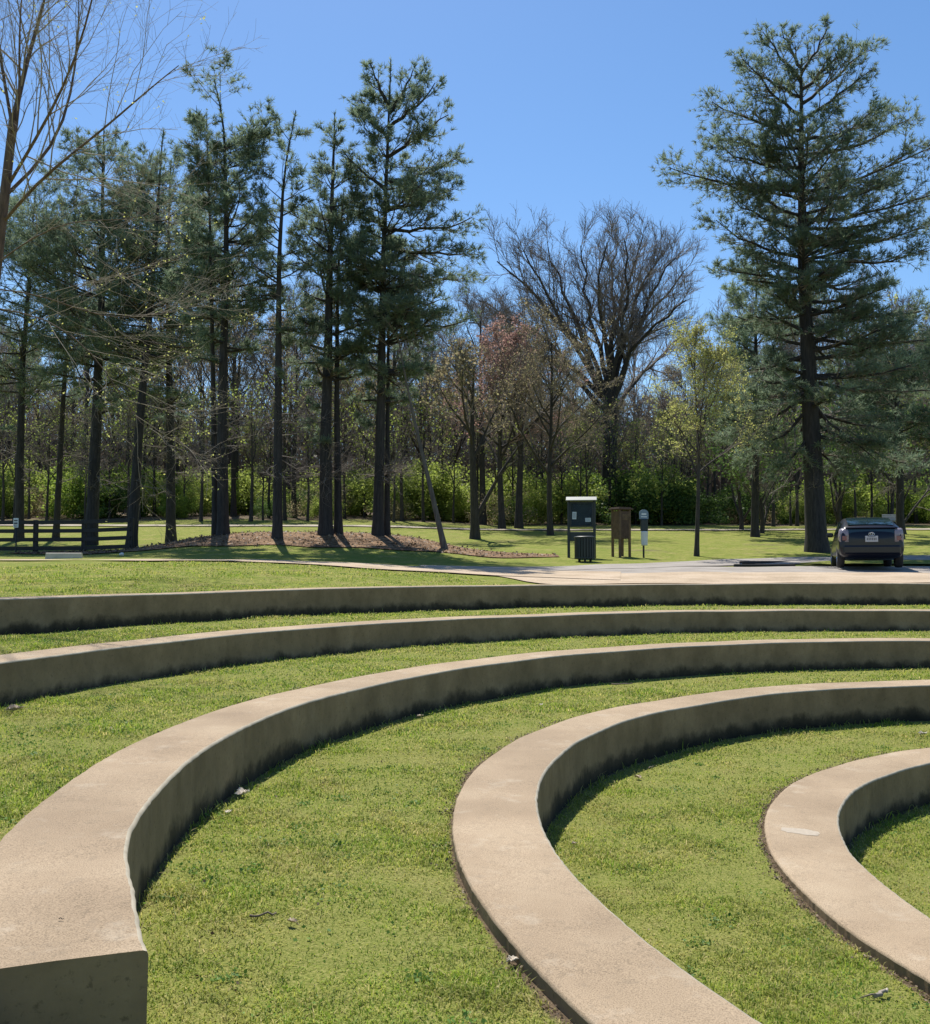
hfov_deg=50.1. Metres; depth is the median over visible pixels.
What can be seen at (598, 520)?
shrub
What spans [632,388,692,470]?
wood tree
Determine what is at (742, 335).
pine tree
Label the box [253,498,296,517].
shrub
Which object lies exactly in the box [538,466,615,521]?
shrub
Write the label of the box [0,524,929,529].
path
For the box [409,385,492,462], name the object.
wood tree
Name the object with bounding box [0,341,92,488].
wood tree
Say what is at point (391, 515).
shrub
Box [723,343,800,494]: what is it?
wood tree
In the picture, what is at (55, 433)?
wood tree
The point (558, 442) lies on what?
wood sapling
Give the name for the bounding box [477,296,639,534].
budding tree
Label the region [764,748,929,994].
seat wall
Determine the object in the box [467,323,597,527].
budding tree
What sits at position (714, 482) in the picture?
wood sapling
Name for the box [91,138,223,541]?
pine tree
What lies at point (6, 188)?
tree
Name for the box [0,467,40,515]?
shrub
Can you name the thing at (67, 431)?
wood sapling
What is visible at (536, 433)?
wood tree
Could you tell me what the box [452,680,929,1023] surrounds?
seat wall
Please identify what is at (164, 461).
wood tree
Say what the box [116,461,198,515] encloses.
shrub
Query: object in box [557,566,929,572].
parking lane
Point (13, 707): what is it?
fallen leaf
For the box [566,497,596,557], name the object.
notice board
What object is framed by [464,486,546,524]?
shrub
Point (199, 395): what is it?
wood tree
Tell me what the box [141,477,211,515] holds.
shrub
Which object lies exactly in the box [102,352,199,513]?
wood tree
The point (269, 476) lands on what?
wood sapling
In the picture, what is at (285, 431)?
wood sapling
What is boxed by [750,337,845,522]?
wood tree
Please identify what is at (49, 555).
wheel stop
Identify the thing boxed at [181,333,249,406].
wood tree
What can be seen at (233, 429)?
wood sapling
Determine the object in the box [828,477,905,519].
shrub
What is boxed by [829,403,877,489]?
wood tree
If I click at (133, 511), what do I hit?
pine tree
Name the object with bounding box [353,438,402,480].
wood sapling
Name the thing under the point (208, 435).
wood sapling
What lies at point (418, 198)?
pine tree
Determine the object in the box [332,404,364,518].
wood sapling
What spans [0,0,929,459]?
sky
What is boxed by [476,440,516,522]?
wood sapling
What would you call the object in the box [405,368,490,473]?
wood tree
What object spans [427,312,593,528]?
budding tree
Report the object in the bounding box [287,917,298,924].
fallen leaf
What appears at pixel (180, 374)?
wood tree
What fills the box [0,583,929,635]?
seat wall
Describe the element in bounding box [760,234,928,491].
bare tree
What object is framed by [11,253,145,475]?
wood tree
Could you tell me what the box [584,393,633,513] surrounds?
wood sapling
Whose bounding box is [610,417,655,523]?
wood sapling
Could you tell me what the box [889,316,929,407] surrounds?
wood tree
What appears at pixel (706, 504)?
shrub
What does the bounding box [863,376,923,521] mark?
tree
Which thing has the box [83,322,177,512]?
wood tree
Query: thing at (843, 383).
wood tree
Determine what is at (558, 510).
shrub
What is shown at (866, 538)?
parked car
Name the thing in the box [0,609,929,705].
seat wall
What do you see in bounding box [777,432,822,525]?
wood sapling
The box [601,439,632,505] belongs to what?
wood sapling
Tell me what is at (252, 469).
wood sapling
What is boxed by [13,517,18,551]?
fence sign
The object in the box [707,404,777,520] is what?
wood sapling
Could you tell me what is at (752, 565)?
kerb timber
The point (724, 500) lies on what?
shrub
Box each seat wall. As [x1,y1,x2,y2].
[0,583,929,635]
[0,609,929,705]
[0,638,929,1023]
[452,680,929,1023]
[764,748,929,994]
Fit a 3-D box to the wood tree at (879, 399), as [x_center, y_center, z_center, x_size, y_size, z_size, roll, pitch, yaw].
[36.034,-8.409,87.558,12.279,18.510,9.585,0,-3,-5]
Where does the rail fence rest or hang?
on the ground at (670, 542)
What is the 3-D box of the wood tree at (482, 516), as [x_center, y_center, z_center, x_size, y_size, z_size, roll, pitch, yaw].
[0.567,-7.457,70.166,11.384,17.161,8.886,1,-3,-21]
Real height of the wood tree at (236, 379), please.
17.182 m
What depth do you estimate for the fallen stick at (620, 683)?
14.14 m
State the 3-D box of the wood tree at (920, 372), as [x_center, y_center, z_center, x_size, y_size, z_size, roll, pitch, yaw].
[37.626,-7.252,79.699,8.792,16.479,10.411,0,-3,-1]
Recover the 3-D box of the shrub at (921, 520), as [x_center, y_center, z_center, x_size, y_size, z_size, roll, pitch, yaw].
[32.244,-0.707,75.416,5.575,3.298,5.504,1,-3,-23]
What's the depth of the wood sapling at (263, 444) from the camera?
68.56 m
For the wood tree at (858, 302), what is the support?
on the ground at (670, 542)
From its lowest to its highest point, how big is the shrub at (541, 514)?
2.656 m
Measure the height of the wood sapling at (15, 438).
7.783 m
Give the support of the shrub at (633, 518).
on the ground at (670, 542)
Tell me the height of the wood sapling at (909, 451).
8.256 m
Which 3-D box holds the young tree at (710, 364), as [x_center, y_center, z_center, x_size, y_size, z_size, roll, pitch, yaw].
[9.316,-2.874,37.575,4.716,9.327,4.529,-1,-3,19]
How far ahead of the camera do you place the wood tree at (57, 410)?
95.55 m
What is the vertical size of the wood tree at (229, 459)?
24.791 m
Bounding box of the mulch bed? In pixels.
[14,532,557,557]
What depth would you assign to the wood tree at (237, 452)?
79.49 m
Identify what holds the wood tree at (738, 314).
on the ground at (670, 542)
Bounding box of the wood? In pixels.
[1,378,929,515]
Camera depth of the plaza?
24.51 m
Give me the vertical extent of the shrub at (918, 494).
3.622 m
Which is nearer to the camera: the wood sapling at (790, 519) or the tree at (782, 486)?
the tree at (782, 486)
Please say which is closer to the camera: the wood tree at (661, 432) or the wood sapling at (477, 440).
the wood sapling at (477, 440)
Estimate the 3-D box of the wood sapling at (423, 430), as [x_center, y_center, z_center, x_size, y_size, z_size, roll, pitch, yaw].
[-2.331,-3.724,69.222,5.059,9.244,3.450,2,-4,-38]
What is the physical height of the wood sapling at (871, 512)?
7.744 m
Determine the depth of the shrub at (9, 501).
71.22 m
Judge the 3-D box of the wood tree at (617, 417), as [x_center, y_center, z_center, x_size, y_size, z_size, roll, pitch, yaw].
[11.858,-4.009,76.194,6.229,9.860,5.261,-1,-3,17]
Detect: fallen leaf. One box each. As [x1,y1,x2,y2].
[5,704,25,709]
[231,787,249,797]
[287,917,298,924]
[506,955,518,961]
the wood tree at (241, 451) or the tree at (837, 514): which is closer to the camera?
the tree at (837, 514)
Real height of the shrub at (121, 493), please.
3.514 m
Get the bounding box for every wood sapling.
[0,402,30,520]
[0,410,43,519]
[10,420,51,518]
[24,411,86,479]
[28,415,73,519]
[67,429,121,519]
[70,398,130,469]
[80,414,130,517]
[101,391,157,517]
[108,385,190,518]
[131,392,178,516]
[163,430,200,515]
[174,384,217,520]
[195,396,230,517]
[199,381,256,453]
[227,372,284,521]
[241,400,305,517]
[245,436,292,519]
[257,372,315,520]
[282,415,333,520]
[315,420,348,463]
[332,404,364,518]
[348,428,374,517]
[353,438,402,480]
[365,409,419,521]
[385,378,432,520]
[393,396,452,521]
[423,386,459,519]
[436,432,476,522]
[457,395,496,505]
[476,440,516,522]
[490,421,536,523]
[494,424,540,482]
[523,444,556,502]
[531,427,581,523]
[553,420,609,501]
[564,435,598,501]
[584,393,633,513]
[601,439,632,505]
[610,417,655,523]
[645,435,683,525]
[656,433,696,523]
[657,408,700,522]
[681,386,741,521]
[682,422,738,523]
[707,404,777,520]
[740,404,766,488]
[759,389,798,526]
[759,390,821,525]
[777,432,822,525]
[822,416,855,524]
[822,422,879,517]
[853,418,878,516]
[870,449,916,513]
[874,427,929,477]
[884,394,929,522]
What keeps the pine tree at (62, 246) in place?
on the ground at (670, 542)
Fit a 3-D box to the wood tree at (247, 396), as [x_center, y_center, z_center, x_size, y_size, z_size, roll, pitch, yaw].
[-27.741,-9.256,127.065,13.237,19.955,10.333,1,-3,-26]
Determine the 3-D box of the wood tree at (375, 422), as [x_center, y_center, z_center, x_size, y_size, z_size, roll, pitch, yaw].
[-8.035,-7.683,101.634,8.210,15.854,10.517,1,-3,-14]
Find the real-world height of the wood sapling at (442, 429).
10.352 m
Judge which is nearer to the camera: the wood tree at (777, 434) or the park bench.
the park bench
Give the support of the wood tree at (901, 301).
on the ground at (670, 542)
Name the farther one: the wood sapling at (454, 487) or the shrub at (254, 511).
the shrub at (254, 511)
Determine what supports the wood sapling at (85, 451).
on the ground at (670, 542)
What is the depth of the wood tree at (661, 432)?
80.23 m
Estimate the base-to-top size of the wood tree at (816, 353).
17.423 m
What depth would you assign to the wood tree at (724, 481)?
110.35 m
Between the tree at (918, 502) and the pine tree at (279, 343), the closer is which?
the pine tree at (279, 343)
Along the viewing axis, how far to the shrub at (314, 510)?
68.93 m
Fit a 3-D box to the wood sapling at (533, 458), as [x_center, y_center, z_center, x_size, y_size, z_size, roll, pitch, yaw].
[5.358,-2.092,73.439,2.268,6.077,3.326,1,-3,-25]
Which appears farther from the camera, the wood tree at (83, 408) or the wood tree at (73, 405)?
the wood tree at (83, 408)
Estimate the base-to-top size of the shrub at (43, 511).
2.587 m
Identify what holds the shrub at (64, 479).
on the ground at (670, 542)
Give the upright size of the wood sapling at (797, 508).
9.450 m
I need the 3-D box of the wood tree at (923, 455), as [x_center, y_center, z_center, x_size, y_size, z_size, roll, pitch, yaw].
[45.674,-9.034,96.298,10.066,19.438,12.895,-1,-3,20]
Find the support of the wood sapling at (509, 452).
on the ground at (670, 542)
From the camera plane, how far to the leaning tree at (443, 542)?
37.07 m
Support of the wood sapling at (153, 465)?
on the ground at (670, 542)
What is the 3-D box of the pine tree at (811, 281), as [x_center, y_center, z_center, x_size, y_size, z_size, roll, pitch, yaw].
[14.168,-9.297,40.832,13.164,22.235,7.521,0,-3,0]
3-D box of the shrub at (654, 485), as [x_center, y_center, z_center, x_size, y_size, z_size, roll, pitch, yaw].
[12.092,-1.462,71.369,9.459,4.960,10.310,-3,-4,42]
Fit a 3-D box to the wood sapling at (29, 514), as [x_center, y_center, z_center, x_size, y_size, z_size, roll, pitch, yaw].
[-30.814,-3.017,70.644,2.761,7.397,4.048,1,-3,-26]
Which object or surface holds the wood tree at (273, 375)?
on the ground at (670, 542)
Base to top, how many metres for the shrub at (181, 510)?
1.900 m
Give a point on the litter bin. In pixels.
(584, 547)
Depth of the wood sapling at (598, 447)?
67.01 m
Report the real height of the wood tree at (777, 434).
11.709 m
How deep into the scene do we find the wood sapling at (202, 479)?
66.72 m
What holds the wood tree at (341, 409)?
on the ground at (670, 542)
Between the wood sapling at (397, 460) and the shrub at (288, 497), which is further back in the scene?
the shrub at (288, 497)
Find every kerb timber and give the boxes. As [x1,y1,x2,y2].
[733,564,794,566]
[739,560,799,563]
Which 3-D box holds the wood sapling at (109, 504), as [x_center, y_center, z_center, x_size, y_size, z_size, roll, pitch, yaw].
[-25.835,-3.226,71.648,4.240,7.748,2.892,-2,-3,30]
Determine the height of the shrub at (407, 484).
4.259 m
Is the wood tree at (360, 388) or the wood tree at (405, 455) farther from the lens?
the wood tree at (405, 455)
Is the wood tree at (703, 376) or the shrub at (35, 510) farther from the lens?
the wood tree at (703, 376)
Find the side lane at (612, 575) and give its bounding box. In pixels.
[0,559,620,579]
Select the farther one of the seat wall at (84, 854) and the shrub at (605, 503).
the shrub at (605, 503)
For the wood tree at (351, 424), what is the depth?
113.85 m
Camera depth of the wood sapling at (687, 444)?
73.78 m
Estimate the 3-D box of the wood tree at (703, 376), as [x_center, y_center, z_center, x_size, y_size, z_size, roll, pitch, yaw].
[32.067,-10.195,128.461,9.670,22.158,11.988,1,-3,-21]
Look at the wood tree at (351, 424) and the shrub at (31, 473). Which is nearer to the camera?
the shrub at (31, 473)
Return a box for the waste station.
[639,509,647,557]
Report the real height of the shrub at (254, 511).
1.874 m
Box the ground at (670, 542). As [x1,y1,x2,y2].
[0,512,929,1023]
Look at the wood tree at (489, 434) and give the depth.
110.20 m
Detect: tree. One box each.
[0,0,292,544]
[0,167,113,537]
[0,299,70,467]
[0,337,36,434]
[0,339,77,466]
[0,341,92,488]
[0,379,49,472]
[1,319,82,470]
[5,155,128,537]
[7,124,179,545]
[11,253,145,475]
[26,341,126,473]
[27,404,53,469]
[37,382,103,477]
[40,386,90,461]
[44,327,130,465]
[67,350,149,478]
[74,127,241,548]
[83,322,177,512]
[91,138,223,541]
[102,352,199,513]
[107,333,229,496]
[125,407,189,500]
[131,267,219,387]
[144,389,197,481]
[148,296,308,516]
[155,43,294,535]
[162,344,245,481]
[163,309,255,512]
[174,227,282,510]
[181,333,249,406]
[191,274,283,470]
[207,362,289,454]
[216,299,353,516]
[228,264,339,500]
[229,349,321,494]
[234,107,335,538]
[238,417,273,473]
[242,314,333,491]
[269,111,406,535]
[273,378,332,463]
[282,361,375,455]
[284,345,376,457]
[289,363,371,450]
[311,363,375,473]
[315,353,434,448]
[325,55,490,535]
[340,252,477,510]
[353,367,418,464]
[362,343,437,478]
[370,315,447,548]
[370,334,458,513]
[377,328,478,512]
[403,397,452,467]
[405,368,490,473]
[408,283,543,524]
[409,329,527,538]
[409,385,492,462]
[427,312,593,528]
[440,198,721,521]
[442,278,550,464]
[454,382,512,467]
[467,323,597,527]
[468,320,579,451]
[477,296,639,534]
[496,389,567,490]
[502,377,562,485]
[514,401,583,521]
[538,394,597,482]
[541,356,627,469]
[552,410,602,480]
[559,394,602,474]
[563,356,642,457]
[576,396,657,470]
[592,316,677,415]
[617,420,670,476]
[618,385,659,472]
[626,351,712,484]
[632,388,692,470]
[639,401,701,472]
[642,312,773,555]
[648,13,929,552]
[649,391,703,478]
[661,414,718,498]
[667,291,800,521]
[678,429,716,479]
[680,350,739,408]
[689,391,748,491]
[690,410,741,487]
[698,252,802,536]
[701,376,782,528]
[708,404,802,532]
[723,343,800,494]
[747,303,865,428]
[747,401,801,485]
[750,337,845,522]
[752,304,848,490]
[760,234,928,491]
[786,360,894,519]
[787,395,871,522]
[796,264,916,472]
[825,317,929,538]
[826,317,914,496]
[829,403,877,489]
[834,289,929,480]
[850,291,929,484]
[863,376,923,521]
[866,386,929,533]
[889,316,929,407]
[901,333,929,411]
[903,326,928,500]
[925,449,929,492]
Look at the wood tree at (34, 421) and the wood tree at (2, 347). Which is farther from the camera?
the wood tree at (34, 421)
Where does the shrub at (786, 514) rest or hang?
on the ground at (670, 542)
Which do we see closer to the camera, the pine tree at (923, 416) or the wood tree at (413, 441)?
the pine tree at (923, 416)
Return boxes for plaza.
[496,572,929,583]
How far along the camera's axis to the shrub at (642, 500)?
68.85 m
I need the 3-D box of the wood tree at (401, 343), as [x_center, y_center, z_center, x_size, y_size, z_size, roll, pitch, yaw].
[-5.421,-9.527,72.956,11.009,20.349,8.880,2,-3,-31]
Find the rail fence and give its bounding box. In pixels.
[0,518,133,551]
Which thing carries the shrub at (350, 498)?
on the ground at (670, 542)
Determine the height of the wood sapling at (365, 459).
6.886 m
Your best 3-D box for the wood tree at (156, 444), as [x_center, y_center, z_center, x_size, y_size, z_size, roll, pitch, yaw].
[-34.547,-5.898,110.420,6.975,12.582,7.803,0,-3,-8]
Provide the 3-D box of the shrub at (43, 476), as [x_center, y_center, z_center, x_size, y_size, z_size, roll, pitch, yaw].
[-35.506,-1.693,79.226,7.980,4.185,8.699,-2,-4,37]
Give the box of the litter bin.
[574,536,595,561]
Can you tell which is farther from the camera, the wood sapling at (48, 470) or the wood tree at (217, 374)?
the wood tree at (217, 374)
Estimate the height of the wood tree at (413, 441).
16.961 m
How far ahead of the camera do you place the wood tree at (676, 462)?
75.28 m
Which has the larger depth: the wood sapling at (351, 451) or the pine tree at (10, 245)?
the wood sapling at (351, 451)
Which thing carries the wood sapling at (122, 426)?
on the ground at (670, 542)
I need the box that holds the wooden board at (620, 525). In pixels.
[608,507,632,556]
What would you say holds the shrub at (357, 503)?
on the ground at (670, 542)
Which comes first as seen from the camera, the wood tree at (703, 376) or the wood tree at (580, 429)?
the wood tree at (580, 429)
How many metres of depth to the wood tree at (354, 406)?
81.96 m
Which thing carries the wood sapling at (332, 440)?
on the ground at (670, 542)
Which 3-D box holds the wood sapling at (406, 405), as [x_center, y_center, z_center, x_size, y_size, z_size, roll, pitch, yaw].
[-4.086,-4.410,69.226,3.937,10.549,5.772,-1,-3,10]
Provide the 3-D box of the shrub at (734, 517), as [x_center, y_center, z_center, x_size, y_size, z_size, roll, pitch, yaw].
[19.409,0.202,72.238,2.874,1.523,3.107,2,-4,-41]
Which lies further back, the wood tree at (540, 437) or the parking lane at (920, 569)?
the wood tree at (540, 437)
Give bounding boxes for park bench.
[882,514,895,519]
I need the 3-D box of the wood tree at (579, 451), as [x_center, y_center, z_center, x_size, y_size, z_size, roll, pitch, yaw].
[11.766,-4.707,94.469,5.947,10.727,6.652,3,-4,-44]
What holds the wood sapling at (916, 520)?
on the ground at (670, 542)
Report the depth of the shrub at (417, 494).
72.44 m
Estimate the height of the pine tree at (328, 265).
16.578 m
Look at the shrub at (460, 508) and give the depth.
72.02 m
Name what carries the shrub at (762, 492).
on the ground at (670, 542)
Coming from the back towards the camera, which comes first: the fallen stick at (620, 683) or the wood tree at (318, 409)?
the wood tree at (318, 409)
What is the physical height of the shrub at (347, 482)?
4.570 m
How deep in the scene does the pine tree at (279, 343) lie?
36.65 m
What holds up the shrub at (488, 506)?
on the ground at (670, 542)
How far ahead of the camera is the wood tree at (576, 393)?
113.13 m
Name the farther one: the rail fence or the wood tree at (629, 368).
the wood tree at (629, 368)
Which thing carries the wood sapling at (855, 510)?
on the ground at (670, 542)
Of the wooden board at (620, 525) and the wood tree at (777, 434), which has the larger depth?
the wood tree at (777, 434)
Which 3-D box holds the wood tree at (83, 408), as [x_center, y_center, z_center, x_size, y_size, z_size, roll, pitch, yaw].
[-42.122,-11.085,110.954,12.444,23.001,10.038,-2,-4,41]
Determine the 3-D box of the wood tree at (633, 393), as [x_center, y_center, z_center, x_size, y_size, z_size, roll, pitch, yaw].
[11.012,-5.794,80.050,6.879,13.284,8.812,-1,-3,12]
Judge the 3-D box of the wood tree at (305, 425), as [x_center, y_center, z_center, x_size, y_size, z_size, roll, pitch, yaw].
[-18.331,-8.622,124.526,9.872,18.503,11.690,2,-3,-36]
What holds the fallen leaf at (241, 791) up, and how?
on the ground at (670, 542)
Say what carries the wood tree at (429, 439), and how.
on the ground at (670, 542)
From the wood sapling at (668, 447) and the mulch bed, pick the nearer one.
the mulch bed
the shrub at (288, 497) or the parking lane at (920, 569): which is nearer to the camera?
the parking lane at (920, 569)
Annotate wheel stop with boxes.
[45,552,82,558]
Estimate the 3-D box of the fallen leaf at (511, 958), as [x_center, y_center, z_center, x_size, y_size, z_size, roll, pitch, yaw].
[0.227,2.021,4.508,0.114,0.027,0.048,3,-4,-42]
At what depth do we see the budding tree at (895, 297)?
86.77 m
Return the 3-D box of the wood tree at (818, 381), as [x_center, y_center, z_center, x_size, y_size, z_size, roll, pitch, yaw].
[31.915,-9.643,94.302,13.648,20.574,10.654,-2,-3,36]
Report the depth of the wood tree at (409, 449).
109.12 m
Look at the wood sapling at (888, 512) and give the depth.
68.45 m
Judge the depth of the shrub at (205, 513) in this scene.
76.90 m
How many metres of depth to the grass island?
32.49 m
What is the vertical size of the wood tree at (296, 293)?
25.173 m
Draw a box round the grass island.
[804,560,929,563]
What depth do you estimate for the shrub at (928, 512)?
72.04 m
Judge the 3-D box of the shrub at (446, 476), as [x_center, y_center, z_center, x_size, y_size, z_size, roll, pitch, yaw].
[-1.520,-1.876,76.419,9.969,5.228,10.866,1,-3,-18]
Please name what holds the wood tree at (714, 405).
on the ground at (670, 542)
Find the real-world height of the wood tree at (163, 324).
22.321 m
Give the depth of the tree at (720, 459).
59.83 m
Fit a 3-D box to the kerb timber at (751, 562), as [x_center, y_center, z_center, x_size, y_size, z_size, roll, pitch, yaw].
[10.395,1.683,33.358,3.837,0.115,0.100,2,-4,-39]
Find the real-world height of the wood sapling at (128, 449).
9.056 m
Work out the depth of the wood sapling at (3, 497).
66.42 m
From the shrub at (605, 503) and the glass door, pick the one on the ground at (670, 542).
the shrub at (605, 503)
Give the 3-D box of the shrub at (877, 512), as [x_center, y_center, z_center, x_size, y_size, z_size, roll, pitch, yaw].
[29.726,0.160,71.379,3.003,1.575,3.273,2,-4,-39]
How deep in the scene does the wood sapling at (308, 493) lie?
67.14 m
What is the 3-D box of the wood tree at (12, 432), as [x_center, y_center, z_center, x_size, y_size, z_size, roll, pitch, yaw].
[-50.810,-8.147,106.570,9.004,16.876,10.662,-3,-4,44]
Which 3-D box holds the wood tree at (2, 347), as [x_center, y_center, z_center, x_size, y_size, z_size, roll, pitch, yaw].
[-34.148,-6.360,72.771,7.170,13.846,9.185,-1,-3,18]
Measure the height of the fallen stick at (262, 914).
0.022 m
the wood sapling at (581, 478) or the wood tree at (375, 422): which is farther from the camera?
the wood tree at (375, 422)
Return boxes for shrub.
[0,450,49,514]
[0,460,63,514]
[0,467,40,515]
[0,484,38,517]
[9,481,62,516]
[11,484,70,515]
[35,456,143,517]
[35,469,83,512]
[63,474,152,517]
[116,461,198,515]
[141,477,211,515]
[156,494,199,517]
[183,458,318,514]
[188,499,211,515]
[239,497,260,514]
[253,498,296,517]
[259,482,318,509]
[282,484,354,516]
[287,485,333,515]
[297,494,346,519]
[302,461,409,515]
[332,459,416,515]
[332,477,369,514]
[345,469,469,519]
[363,499,413,520]
[390,473,467,518]
[392,454,493,519]
[412,455,542,521]
[417,491,469,521]
[457,485,511,521]
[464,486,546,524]
[487,466,611,522]
[488,495,542,524]
[489,488,559,523]
[505,470,566,520]
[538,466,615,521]
[553,451,703,523]
[565,462,679,522]
[596,493,619,521]
[599,474,708,525]
[607,465,715,523]
[637,485,732,524]
[694,489,736,521]
[710,483,794,523]
[711,503,750,523]
[724,484,784,521]
[759,506,784,520]
[764,493,833,521]
[775,486,870,523]
[779,506,804,523]
[784,469,886,521]
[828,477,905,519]
[849,481,926,522]
[851,504,895,520]
[874,477,929,522]
[906,492,929,520]
[907,495,929,521]
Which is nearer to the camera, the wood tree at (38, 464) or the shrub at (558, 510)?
the shrub at (558, 510)
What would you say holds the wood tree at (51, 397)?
on the ground at (670, 542)
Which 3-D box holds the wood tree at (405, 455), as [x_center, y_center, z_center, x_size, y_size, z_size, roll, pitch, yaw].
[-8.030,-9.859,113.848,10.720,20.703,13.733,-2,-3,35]
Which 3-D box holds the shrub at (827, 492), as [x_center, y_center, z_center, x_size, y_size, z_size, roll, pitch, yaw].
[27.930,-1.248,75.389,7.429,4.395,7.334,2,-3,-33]
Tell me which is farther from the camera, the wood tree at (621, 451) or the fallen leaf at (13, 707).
the wood tree at (621, 451)
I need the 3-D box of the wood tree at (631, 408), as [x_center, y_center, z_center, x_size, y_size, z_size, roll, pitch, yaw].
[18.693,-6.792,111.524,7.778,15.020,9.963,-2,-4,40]
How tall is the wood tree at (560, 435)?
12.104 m
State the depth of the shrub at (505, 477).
75.29 m
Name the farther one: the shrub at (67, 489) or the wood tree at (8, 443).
the wood tree at (8, 443)
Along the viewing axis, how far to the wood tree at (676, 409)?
127.13 m
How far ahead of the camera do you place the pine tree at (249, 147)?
38.04 m
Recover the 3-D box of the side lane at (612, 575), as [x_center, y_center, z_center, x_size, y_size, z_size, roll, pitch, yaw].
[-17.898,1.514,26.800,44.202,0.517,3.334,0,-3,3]
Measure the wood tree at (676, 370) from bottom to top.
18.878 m
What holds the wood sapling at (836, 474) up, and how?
on the ground at (670, 542)
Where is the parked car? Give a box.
[826,517,903,567]
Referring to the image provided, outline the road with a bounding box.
[420,555,929,570]
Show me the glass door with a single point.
(581, 513)
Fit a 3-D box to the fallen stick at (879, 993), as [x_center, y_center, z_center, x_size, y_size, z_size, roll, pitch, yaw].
[2.150,2.516,5.189,0.214,0.030,0.044,2,-3,-30]
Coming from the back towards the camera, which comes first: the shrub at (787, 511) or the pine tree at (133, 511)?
the shrub at (787, 511)
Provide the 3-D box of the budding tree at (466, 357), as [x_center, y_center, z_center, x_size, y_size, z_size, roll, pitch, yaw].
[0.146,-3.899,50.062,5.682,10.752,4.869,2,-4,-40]
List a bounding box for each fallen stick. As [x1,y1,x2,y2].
[249,911,276,917]
[611,683,632,684]
[860,988,888,997]
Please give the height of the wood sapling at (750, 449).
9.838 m
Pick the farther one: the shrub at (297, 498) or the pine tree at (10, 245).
the shrub at (297, 498)
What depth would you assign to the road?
31.96 m
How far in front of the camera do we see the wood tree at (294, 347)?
73.41 m
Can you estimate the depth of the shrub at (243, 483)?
79.25 m
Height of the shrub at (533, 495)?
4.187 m
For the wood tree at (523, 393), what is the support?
on the ground at (670, 542)
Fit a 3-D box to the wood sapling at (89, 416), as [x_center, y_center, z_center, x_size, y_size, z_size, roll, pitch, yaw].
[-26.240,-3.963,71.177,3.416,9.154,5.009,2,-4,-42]
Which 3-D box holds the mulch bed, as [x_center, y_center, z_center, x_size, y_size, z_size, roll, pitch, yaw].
[-6.750,1.206,37.314,20.500,1.020,5.772,0,-3,0]
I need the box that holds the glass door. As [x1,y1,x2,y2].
[571,503,591,525]
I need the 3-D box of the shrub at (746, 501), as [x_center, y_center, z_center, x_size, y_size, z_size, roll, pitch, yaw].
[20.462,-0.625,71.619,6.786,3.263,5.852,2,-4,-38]
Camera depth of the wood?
115.67 m
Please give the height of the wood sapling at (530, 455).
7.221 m
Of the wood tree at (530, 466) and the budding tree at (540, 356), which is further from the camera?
the wood tree at (530, 466)
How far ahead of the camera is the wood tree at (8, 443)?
91.57 m
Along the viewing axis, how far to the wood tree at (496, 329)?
100.29 m
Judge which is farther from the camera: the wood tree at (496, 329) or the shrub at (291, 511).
the wood tree at (496, 329)
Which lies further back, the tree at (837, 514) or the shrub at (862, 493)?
the shrub at (862, 493)
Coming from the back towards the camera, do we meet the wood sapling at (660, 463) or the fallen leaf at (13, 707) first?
the wood sapling at (660, 463)
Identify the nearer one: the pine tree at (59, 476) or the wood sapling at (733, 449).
the pine tree at (59, 476)
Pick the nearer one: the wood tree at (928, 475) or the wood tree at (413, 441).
the wood tree at (413, 441)
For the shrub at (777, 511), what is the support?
on the ground at (670, 542)
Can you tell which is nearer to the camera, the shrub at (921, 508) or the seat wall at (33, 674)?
the seat wall at (33, 674)
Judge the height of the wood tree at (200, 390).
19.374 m
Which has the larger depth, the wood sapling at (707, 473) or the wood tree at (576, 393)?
the wood tree at (576, 393)
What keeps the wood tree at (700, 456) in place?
on the ground at (670, 542)
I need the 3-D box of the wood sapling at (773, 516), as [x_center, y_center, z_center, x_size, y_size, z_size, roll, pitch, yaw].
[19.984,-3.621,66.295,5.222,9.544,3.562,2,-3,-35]
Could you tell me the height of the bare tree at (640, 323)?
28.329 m
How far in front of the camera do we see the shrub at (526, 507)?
69.15 m
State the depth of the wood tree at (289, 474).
108.59 m
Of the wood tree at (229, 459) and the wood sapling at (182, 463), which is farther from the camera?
the wood tree at (229, 459)
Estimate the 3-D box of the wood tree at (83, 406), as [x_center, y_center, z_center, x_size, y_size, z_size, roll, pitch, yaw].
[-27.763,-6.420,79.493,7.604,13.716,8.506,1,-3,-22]
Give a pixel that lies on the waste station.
(643, 515)
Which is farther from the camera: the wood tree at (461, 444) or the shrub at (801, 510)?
the wood tree at (461, 444)

